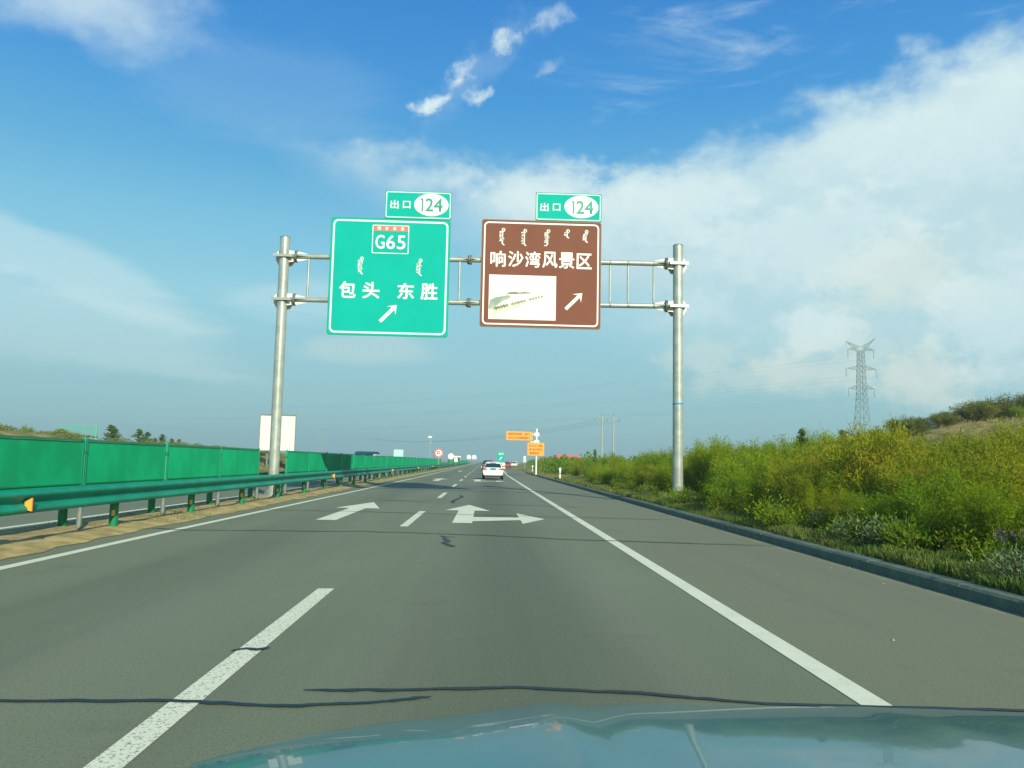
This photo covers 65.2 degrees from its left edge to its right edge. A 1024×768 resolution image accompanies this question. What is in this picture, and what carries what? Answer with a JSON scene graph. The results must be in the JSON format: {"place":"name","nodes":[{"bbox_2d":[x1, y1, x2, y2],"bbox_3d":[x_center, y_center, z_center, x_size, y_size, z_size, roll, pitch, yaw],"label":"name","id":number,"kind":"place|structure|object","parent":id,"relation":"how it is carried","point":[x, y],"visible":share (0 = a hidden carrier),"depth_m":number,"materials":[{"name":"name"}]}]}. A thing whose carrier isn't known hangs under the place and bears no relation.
{"place":"outdoors","nodes":[
{"label":"outdoors","id":0,"kind":"place"},
{"bbox_2d":[25,476,392,529],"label":"median grass","id":1,"kind":"structure","parent":0,"point":[192,512],"depth_m":16.95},
{"bbox_2d":[0,462,476,530],"bbox_3d":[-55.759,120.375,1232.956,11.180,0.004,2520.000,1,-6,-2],"label":"opposite road","id":2,"kind":"structure","parent":0,"point":[13,522],"depth_m":18.96,"materials":[{"name":"asphalt"}]},
{"bbox_2d":[0,462,1023,767],"bbox_3d":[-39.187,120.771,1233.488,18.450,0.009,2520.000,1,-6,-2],"label":"road","id":3,"kind":"structure","parent":0,"point":[430,594],"depth_m":6.39,"materials":[{"name":"asphalt"}]},
{"bbox_2d":[481,462,504,479],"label":"car","id":4,"kind":"object","parent":3,"relation":"on","point":[492,469],"visible":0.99,"depth_m":58.22,"materials":[{"name":"white paint"}]},
{"bbox_2d":[187,702,1023,767],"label":"car hood","id":5,"kind":"object","parent":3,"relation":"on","point":[548,735],"visible":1,"depth_m":1.33,"materials":[{"name":"teal paint"}]},
{"bbox_2d":[0,419,1023,581],"bbox_3d":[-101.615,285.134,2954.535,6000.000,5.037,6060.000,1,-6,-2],"label":"ground","id":6,"kind":"structure","parent":0,"point":[262,463],"depth_m":43.98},
{"bbox_2d":[58,423,97,439],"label":"enclosure","id":7,"kind":"object","parent":6,"relation":"on","point":[95,435],"visible":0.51,"depth_m":65.76,"materials":[{"name":"green paint"}]},
{"bbox_2d":[0,423,285,467],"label":"bank scrub","id":8,"kind":"object","parent":6,"relation":"on","point":[63,432],"visible":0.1,"depth_m":52.38,"materials":[{"name":"green plant"}]},
{"bbox_2d":[0,462,478,559],"bbox_3d":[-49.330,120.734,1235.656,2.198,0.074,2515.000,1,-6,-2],"label":"median strip","id":9,"kind":"object","parent":6,"relation":"on","point":[28,540],"visible":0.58,"depth_m":14.63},
{"bbox_2d":[0,435,259,529],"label":"anti glare fence","id":10,"kind":"object","parent":9,"relation":"on","point":[29,462],"visible":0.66,"depth_m":14.34,"materials":[{"name":"green"}]},
{"bbox_2d":[0,462,469,525],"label":"guard rail","id":11,"kind":"object","parent":9,"relation":"on","point":[17,502],"visible":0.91,"depth_m":14.89,"materials":[{"name":"metal"}]},
{"bbox_2d":[57,463,447,525],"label":"guard rail","id":12,"kind":"object","parent":9,"relation":"on","point":[62,517],"visible":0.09,"depth_m":20.85,"materials":[{"name":"metal"}]},
{"bbox_2d":[283,450,440,493],"bbox_3d":[-9.392,7.750,76.030,0.090,1.580,98.150,1,-6,-2],"label":"anti glare fence","id":13,"kind":"object","parent":9,"relation":"on","point":[300,462],"visible":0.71,"depth_m":37.53,"materials":[{"name":"green"}]},
{"bbox_2d":[258,414,295,466],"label":"blank billboard","id":14,"kind":"object","parent":6,"relation":"on","point":[288,429],"visible":0.59,"depth_m":79.01,"materials":[{"name":"metal"}]},
{"bbox_2d":[259,236,688,497],"bbox_3d":[-1.046,-0.504,26.125,13.720,8.670,0.950,1,-6,-2],"label":"sign gantry","id":15,"kind":"object","parent":6,"relation":"on","point":[287,258],"visible":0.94,"depth_m":26.16,"materials":[{"name":"metal"}]},
{"bbox_2d":[326,217,450,337],"bbox_3d":[-4.019,-3.503,26.203,3.920,3.920,0.077,1,-6,-2],"label":"direction sign","id":16,"kind":"object","parent":15,"relation":"attached to","point":[388,276],"visible":1,"depth_m":26.17,"materials":[{"name":"teal"}]},
{"bbox_2d":[385,190,451,219],"bbox_3d":[-3.097,-5.750,26.469,2.190,1.250,0.115,1,-6,-2],"label":"exit number sign","id":17,"kind":"object","parent":16,"relation":"attached to","point":[418,205],"visible":1,"depth_m":26.43,"materials":[{"name":"teal"}]},
{"bbox_2d":[479,219,601,329],"bbox_3d":[0.955,-3.620,26.385,3.975,3.605,0.079,1,-6,-2],"label":"tourist sign","id":18,"kind":"object","parent":15,"relation":"attached to","point":[540,274],"visible":1,"depth_m":26.35,"materials":[{"name":"brown"}]},
{"bbox_2d":[535,192,601,221],"bbox_3d":[1.880,-5.679,26.633,2.200,1.350,0.115,1,-6,-2],"label":"exit number sign","id":19,"kind":"object","parent":18,"relation":"attached to","point":[572,207],"visible":1,"depth_m":26.60,"materials":[{"name":"teal"}]},
{"bbox_2d":[530,429,538,474],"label":"orange sign mast","id":20,"kind":"object","parent":6,"relation":"on","point":[536,434],"visible":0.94,"depth_m":77.83,"materials":[{"name":"metal"}]},
{"bbox_2d":[506,431,531,440],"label":"orange board","id":21,"kind":"object","parent":20,"relation":"attached to","point":[512,435],"visible":1,"depth_m":77.78,"materials":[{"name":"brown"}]},
{"bbox_2d":[527,443,543,455],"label":"orange board","id":22,"kind":"object","parent":20,"relation":"attached to","point":[535,449],"visible":1,"depth_m":77.71,"materials":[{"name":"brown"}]},
{"bbox_2d":[594,467,616,484],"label":"shrub","id":23,"kind":"object","parent":6,"relation":"on","point":[606,475],"visible":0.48,"depth_m":39.63,"materials":[{"name":"green plant"}]},
{"bbox_2d":[594,413,619,456],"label":"twin pole line support","id":24,"kind":"object","parent":6,"relation":"on","point":[613,418],"visible":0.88,"depth_m":170.48,"materials":[{"name":"grey concrete"}]},
{"bbox_2d":[526,470,710,507],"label":"dry grass","id":25,"kind":"structure","parent":6,"relation":"on","point":[552,475],"depth_m":38.93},
{"bbox_2d":[606,461,632,481],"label":"shrub","id":26,"kind":"object","parent":6,"relation":"on","point":[616,473],"visible":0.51,"depth_m":38.53,"materials":[{"name":"green plant"}]},
{"bbox_2d":[631,461,656,489],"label":"shrub","id":27,"kind":"object","parent":6,"relation":"on","point":[638,478],"visible":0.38,"depth_m":32.65,"materials":[{"name":"green plant"}]},
{"bbox_2d":[635,448,655,470],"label":"shrub","id":28,"kind":"object","parent":6,"relation":"on","point":[644,458],"visible":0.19,"depth_m":36.52,"materials":[{"name":"green plant"}]},
{"bbox_2d":[639,464,661,489],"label":"shrub","id":29,"kind":"object","parent":6,"relation":"on","point":[651,479],"visible":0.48,"depth_m":31.28,"materials":[{"name":"green plant"}]},
{"bbox_2d":[643,446,686,485],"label":"shrub","id":30,"kind":"object","parent":6,"relation":"on","point":[654,457],"visible":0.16,"depth_m":33.76,"materials":[{"name":"green plant"}]},
{"bbox_2d":[650,455,687,489],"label":"shrub","id":31,"kind":"object","parent":6,"relation":"on","point":[659,479],"visible":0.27,"depth_m":29.73,"materials":[{"name":"green plant"}]},
{"bbox_2d":[526,443,820,473],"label":"scrub","id":32,"kind":"object","parent":6,"relation":"on","point":[562,461],"visible":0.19,"depth_m":83.26,"materials":[{"name":"green plant"}]},
{"bbox_2d":[654,459,698,493],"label":"shrub","id":33,"kind":"object","parent":6,"relation":"on","point":[668,478],"visible":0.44,"depth_m":28.59,"materials":[{"name":"green plant"}]},
{"bbox_2d":[655,459,697,490],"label":"shrub","id":34,"kind":"object","parent":6,"relation":"on","point":[692,485],"visible":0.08,"depth_m":32.02,"materials":[{"name":"green plant"}]},
{"bbox_2d":[669,489,693,504],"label":"roadside weed","id":35,"kind":"object","parent":6,"relation":"on","point":[681,496],"visible":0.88,"depth_m":22.66,"materials":[{"name":"green plant"}]},
{"bbox_2d":[664,485,700,500],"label":"roadside weed","id":36,"kind":"object","parent":6,"relation":"on","point":[677,492],"visible":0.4,"depth_m":23.39,"materials":[{"name":"green plant"}]},
{"bbox_2d":[685,485,721,503],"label":"roadside weed","id":37,"kind":"object","parent":6,"relation":"on","point":[704,500],"visible":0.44,"depth_m":22.32,"materials":[{"name":"green plant"}]},
{"bbox_2d":[683,438,735,493],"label":"shrub","id":38,"kind":"object","parent":6,"relation":"on","point":[699,459],"visible":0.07,"depth_m":29.18,"materials":[{"name":"green plant"}]},
{"bbox_2d":[684,434,739,492],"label":"shrub","id":39,"kind":"object","parent":6,"relation":"on","point":[697,463],"visible":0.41,"depth_m":28.01,"materials":[{"name":"green plant"}]},
{"bbox_2d":[694,469,731,494],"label":"shrub","id":40,"kind":"object","parent":6,"relation":"on","point":[711,476],"visible":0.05,"depth_m":22.47,"materials":[{"name":"green plant"}]},
{"bbox_2d":[701,493,733,512],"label":"roadside weed","id":41,"kind":"object","parent":6,"relation":"on","point":[718,503],"visible":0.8,"depth_m":19.71,"materials":[{"name":"green plant"}]},
{"bbox_2d":[701,438,749,491],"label":"shrub","id":42,"kind":"object","parent":6,"relation":"on","point":[712,452],"visible":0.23,"depth_m":26.63,"materials":[{"name":"green plant"}]},
{"bbox_2d":[704,467,760,503],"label":"shrub","id":43,"kind":"object","parent":6,"relation":"on","point":[724,477],"visible":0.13,"depth_m":20.49,"materials":[{"name":"green plant"}]},
{"bbox_2d":[702,464,773,510],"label":"shrub","id":44,"kind":"object","parent":6,"relation":"on","point":[742,491],"visible":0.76,"depth_m":19.61,"materials":[{"name":"green plant"}]},
{"bbox_2d":[710,441,793,496],"bbox_3d":[6.448,2.526,21.458,2.325,2.014,2.351,0,-6,8],"label":"shrub","id":45,"kind":"object","parent":6,"relation":"on","point":[732,467],"visible":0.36,"depth_m":21.17,"materials":[{"name":"green plant"}]},
{"bbox_2d":[726,435,792,477],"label":"shrub","id":46,"kind":"object","parent":6,"relation":"on","point":[752,454],"visible":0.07,"depth_m":25.95,"materials":[{"name":"green plant"}]},
{"bbox_2d":[749,438,795,480],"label":"shrub","id":47,"kind":"object","parent":6,"relation":"on","point":[783,451],"visible":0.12,"depth_m":24.54,"materials":[{"name":"green plant"}]},
{"bbox_2d":[754,503,791,530],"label":"roadside weed","id":48,"kind":"object","parent":6,"relation":"on","point":[773,522],"visible":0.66,"depth_m":15.16,"materials":[{"name":"green plant"}]},
{"bbox_2d":[736,489,810,529],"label":"roadside weed","id":49,"kind":"object","parent":6,"relation":"on","point":[778,508],"visible":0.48,"depth_m":15.50,"materials":[{"name":"green plant"}]},
{"bbox_2d":[525,472,1023,615],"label":"kerb","id":50,"kind":"structure","parent":6,"relation":"on","point":[998,598],"depth_m":10.41,"materials":[{"name":"concrete"}]},
{"bbox_2d":[757,498,817,529],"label":"roadside weed","id":51,"kind":"object","parent":6,"relation":"on","point":[789,517],"visible":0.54,"depth_m":14.90,"materials":[{"name":"green plant"}]},
{"bbox_2d":[554,476,1023,595],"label":"verge grass","id":52,"kind":"structure","parent":6,"relation":"on","point":[946,563],"depth_m":10.72,"materials":[{"name":"plant"}]},
{"bbox_2d":[762,455,824,516],"bbox_3d":[5.895,2.255,16.588,1.398,1.606,1.697,4,-6,-27],"label":"shrub","id":53,"kind":"object","parent":6,"relation":"on","point":[781,470],"visible":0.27,"depth_m":16.56,"materials":[{"name":"green plant"}]},
{"bbox_2d":[782,513,809,528],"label":"roadside weed","id":54,"kind":"object","parent":6,"relation":"on","point":[795,521],"visible":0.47,"depth_m":14.63,"materials":[{"name":"green plant"}]},
{"bbox_2d":[754,444,845,492],"bbox_3d":[6.971,2.406,18.912,2.566,1.989,2.162,0,-6,11],"label":"shrub","id":55,"kind":"object","parent":6,"relation":"on","point":[800,459],"visible":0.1,"depth_m":18.84,"materials":[{"name":"green plant"}]},
{"bbox_2d":[794,428,809,458],"bbox_3d":[8.752,2.128,24.234,0.708,1.639,0.632,-2,-6,29],"label":"pine tree","id":56,"kind":"object","parent":6,"relation":"on","point":[801,437],"visible":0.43,"depth_m":24.24,"materials":[{"name":"green plant"}]},
{"bbox_2d":[778,463,844,519],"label":"shrub","id":57,"kind":"object","parent":6,"relation":"on","point":[796,492],"visible":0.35,"depth_m":15.62,"materials":[{"name":"green plant"}]},
{"bbox_2d":[793,484,833,523],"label":"shrub","id":58,"kind":"object","parent":6,"relation":"on","point":[809,500],"visible":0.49,"depth_m":15.05,"materials":[{"name":"green plant"}]},
{"bbox_2d":[781,422,847,464],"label":"shrub","id":59,"kind":"object","parent":6,"relation":"on","point":[793,448],"visible":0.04,"depth_m":23.31,"materials":[{"name":"green plant"}]},
{"bbox_2d":[798,510,835,532],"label":"roadside weed","id":60,"kind":"object","parent":6,"relation":"on","point":[824,524],"visible":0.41,"depth_m":14.12,"materials":[{"name":"green plant"}]},
{"bbox_2d":[798,505,836,530],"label":"roadside weed","id":61,"kind":"object","parent":6,"relation":"on","point":[814,517],"visible":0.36,"depth_m":14.54,"materials":[{"name":"green plant"}]},
{"bbox_2d":[802,429,864,467],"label":"shrub","id":62,"kind":"object","parent":6,"relation":"on","point":[828,439],"visible":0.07,"depth_m":22.37,"materials":[{"name":"green plant"}]},
{"bbox_2d":[808,469,864,505],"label":"shrub","id":63,"kind":"object","parent":6,"relation":"on","point":[835,485],"visible":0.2,"depth_m":15.21,"materials":[{"name":"green plant"}]},
{"bbox_2d":[816,488,869,521],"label":"shrub","id":64,"kind":"object","parent":6,"relation":"on","point":[842,503],"visible":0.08,"depth_m":14.53,"materials":[{"name":"green plant"}]},
{"bbox_2d":[817,506,870,536],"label":"roadside weed","id":65,"kind":"object","parent":6,"relation":"on","point":[845,520],"visible":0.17,"depth_m":13.28,"materials":[{"name":"green plant"}]},
{"bbox_2d":[822,513,869,542],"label":"roadside weed","id":66,"kind":"object","parent":6,"relation":"on","point":[852,529],"visible":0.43,"depth_m":12.40,"materials":[{"name":"green plant"}]},
{"bbox_2d":[820,510,875,546],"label":"roadside weed","id":67,"kind":"object","parent":6,"relation":"on","point":[842,525],"visible":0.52,"depth_m":12.36,"materials":[{"name":"green plant"}]},
{"bbox_2d":[822,491,874,531],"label":"shrub","id":68,"kind":"object","parent":6,"relation":"on","point":[834,507],"visible":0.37,"depth_m":13.69,"materials":[{"name":"green plant"}]},
{"bbox_2d":[816,428,885,473],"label":"shrub","id":69,"kind":"object","parent":6,"relation":"on","point":[839,447],"visible":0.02,"depth_m":21.06,"materials":[{"name":"green plant"}]},
{"bbox_2d":[846,338,876,435],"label":"lattice pylon","id":70,"kind":"object","parent":6,"relation":"on","point":[860,359],"visible":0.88,"depth_m":234.88,"materials":[{"name":"silver metal"}]},
{"bbox_2d":[843,475,889,497],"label":"shrub","id":71,"kind":"object","parent":6,"relation":"on","point":[863,490],"visible":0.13,"depth_m":15.00,"materials":[{"name":"green plant"}]},
{"bbox_2d":[834,488,911,535],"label":"shrub","id":72,"kind":"object","parent":6,"relation":"on","point":[865,506],"visible":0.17,"depth_m":13.39,"materials":[{"name":"green plant"}]},
{"bbox_2d":[843,478,904,502],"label":"shrub","id":73,"kind":"object","parent":6,"relation":"on","point":[874,492],"visible":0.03,"depth_m":14.46,"materials":[{"name":"green plant"}]},
{"bbox_2d":[823,427,928,487],"bbox_3d":[7.687,1.984,16.900,1.955,2.319,2.427,1,-6,-2],"label":"shrub","id":74,"kind":"object","parent":6,"relation":"on","point":[830,453],"visible":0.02,"depth_m":17.22,"materials":[{"name":"green plant"}]},
{"bbox_2d":[817,413,942,496],"bbox_3d":[7.176,1.776,15.488,2.697,2.426,2.197,1,-6,1],"label":"shrub","id":75,"kind":"object","parent":6,"relation":"on","point":[879,454],"visible":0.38,"depth_m":15.39,"materials":[{"name":"green plant"}]},
{"bbox_2d":[851,513,911,545],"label":"roadside weed","id":76,"kind":"object","parent":6,"relation":"on","point":[873,537],"visible":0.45,"depth_m":11.60,"materials":[{"name":"green plant"}]},
{"bbox_2d":[840,503,923,543],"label":"roadside weed","id":77,"kind":"object","parent":6,"relation":"on","point":[858,520],"visible":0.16,"depth_m":11.90,"materials":[{"name":"green plant"}]},
{"bbox_2d":[829,424,934,481],"bbox_3d":[8.338,2.072,17.887,2.428,2.572,2.122,1,-6,-2],"label":"shrub","id":78,"kind":"object","parent":6,"relation":"on","point":[893,442],"visible":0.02,"depth_m":17.89,"materials":[{"name":"green plant"}]},
{"bbox_2d":[868,487,922,540],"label":"shrub","id":79,"kind":"object","parent":6,"relation":"on","point":[882,505],"visible":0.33,"depth_m":12.13,"materials":[{"name":"green plant"}]},
{"bbox_2d":[868,510,938,551],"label":"roadside weed","id":80,"kind":"object","parent":6,"relation":"on","point":[909,532],"visible":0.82,"depth_m":10.98,"materials":[{"name":"green plant"}]},
{"bbox_2d":[882,414,938,436],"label":"shrub","id":81,"kind":"object","parent":6,"relation":"on","point":[918,425],"visible":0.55,"depth_m":45.29,"materials":[{"name":"green plant"}]},
{"bbox_2d":[860,452,965,497],"bbox_3d":[7.320,2.015,14.445,1.936,1.603,1.830,6,-8,-42],"label":"shrub","id":82,"kind":"object","parent":6,"relation":"on","point":[884,473],"visible":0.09,"depth_m":14.50,"materials":[{"name":"green plant"}]},
{"bbox_2d":[898,430,972,479],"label":"shrub","id":83,"kind":"object","parent":6,"relation":"on","point":[937,448],"visible":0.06,"depth_m":16.62,"materials":[{"name":"green plant"}]},
{"bbox_2d":[892,460,995,552],"bbox_3d":[6.187,1.830,11.508,1.297,1.657,1.285,-3,-7,39],"label":"shrub","id":84,"kind":"object","parent":6,"relation":"on","point":[931,506],"visible":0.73,"depth_m":11.42,"materials":[{"name":"green plant"}]},
{"bbox_2d":[927,411,961,427],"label":"shrub","id":85,"kind":"object","parent":6,"relation":"on","point":[941,419],"visible":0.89,"depth_m":45.58,"materials":[{"name":"green plant"}]},
{"bbox_2d":[874,449,1022,515],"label":"shrub","id":86,"kind":"object","parent":6,"relation":"on","point":[911,472],"visible":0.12,"depth_m":13.15,"materials":[{"name":"green plant"}]},
{"bbox_2d":[926,518,991,552],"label":"roadside weed","id":87,"kind":"object","parent":6,"relation":"on","point":[963,543],"visible":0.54,"depth_m":10.41,"materials":[{"name":"green plant"}]},
{"bbox_2d":[902,444,1023,539],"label":"shrub","id":88,"kind":"object","parent":6,"relation":"on","point":[989,474],"visible":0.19,"depth_m":11.73,"materials":[{"name":"green plant"}]},
{"bbox_2d":[905,416,1022,444],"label":"dry grass","id":89,"kind":"structure","parent":6,"relation":"on","point":[964,422],"depth_m":43.33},
{"bbox_2d":[908,427,1022,482],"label":"shrub","id":90,"kind":"object","parent":6,"relation":"on","point":[952,448],"visible":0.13,"depth_m":15.00,"materials":[{"name":"green plant"}]},
{"bbox_2d":[942,427,994,457],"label":"shrub","id":91,"kind":"object","parent":6,"relation":"on","point":[956,437],"visible":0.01,"depth_m":18.26,"materials":[{"name":"green plant"}]},
{"bbox_2d":[948,399,1008,421],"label":"shrub","id":92,"kind":"object","parent":6,"relation":"on","point":[972,413],"visible":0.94,"depth_m":45.66,"materials":[{"name":"green plant"}]},
{"bbox_2d":[941,428,1023,461],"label":"shrub","id":93,"kind":"object","parent":6,"relation":"on","point":[995,444],"visible":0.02,"depth_m":16.84,"materials":[{"name":"green plant"}]},
{"bbox_2d":[948,493,1023,549],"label":"shrub","id":94,"kind":"object","parent":6,"relation":"on","point":[982,511],"visible":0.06,"depth_m":10.93,"materials":[{"name":"green plant"}]},
{"bbox_2d":[950,473,1023,555],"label":"shrub","id":95,"kind":"object","parent":6,"relation":"on","point":[987,517],"visible":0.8,"depth_m":10.20,"materials":[{"name":"green plant"}]},
{"bbox_2d":[952,536,1021,561],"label":"roadside weed","id":96,"kind":"object","parent":6,"relation":"on","point":[985,542],"visible":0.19,"depth_m":9.78,"materials":[{"name":"green plant"}]},
{"bbox_2d":[957,538,1023,585],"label":"roadside weed","id":97,"kind":"object","parent":6,"relation":"on","point":[1009,566],"visible":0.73,"depth_m":8.34,"materials":[{"name":"green plant"}]},
{"bbox_2d":[958,533,1023,566],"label":"roadside weed","id":98,"kind":"object","parent":6,"relation":"on","point":[984,551],"visible":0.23,"depth_m":9.15,"materials":[{"name":"green plant"}]},
{"bbox_2d":[966,414,1023,455],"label":"shrub","id":99,"kind":"object","parent":6,"relation":"on","point":[1007,427],"visible":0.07,"depth_m":17.85,"materials":[{"name":"green plant"}]},
{"bbox_2d":[969,440,1023,490],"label":"shrub","id":100,"kind":"object","parent":6,"relation":"on","point":[1004,460],"visible":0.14,"depth_m":13.78,"materials":[{"name":"green plant"}]},
{"bbox_2d":[969,399,1023,419],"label":"shrub","id":101,"kind":"object","parent":6,"relation":"on","point":[997,414],"visible":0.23,"depth_m":46.67,"materials":[{"name":"green plant"}]},
{"bbox_2d":[978,456,1023,536],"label":"shrub","id":102,"kind":"object","parent":6,"relation":"on","point":[1019,466],"visible":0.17,"depth_m":12.23,"materials":[{"name":"green plant"}]},
{"bbox_2d":[981,391,1023,418],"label":"shrub","id":103,"kind":"object","parent":6,"relation":"on","point":[1010,402],"visible":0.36,"depth_m":46.58,"materials":[{"name":"green plant"}]},
{"bbox_2d":[985,413,1023,469],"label":"shrub","id":104,"kind":"object","parent":6,"relation":"on","point":[1009,440],"visible":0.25,"depth_m":16.51,"materials":[{"name":"green plant"}]},
{"bbox_2d":[1009,404,1023,418],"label":"shrub","id":105,"kind":"object","parent":6,"relation":"on","point":[1018,412],"visible":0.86,"depth_m":44.51,"materials":[{"name":"green plant"}]},
{"bbox_2d":[0,0,1023,462],"label":"sky","id":106,"kind":"structure","parent":0,"point":[827,174],"materials":[{"name":"blue"}]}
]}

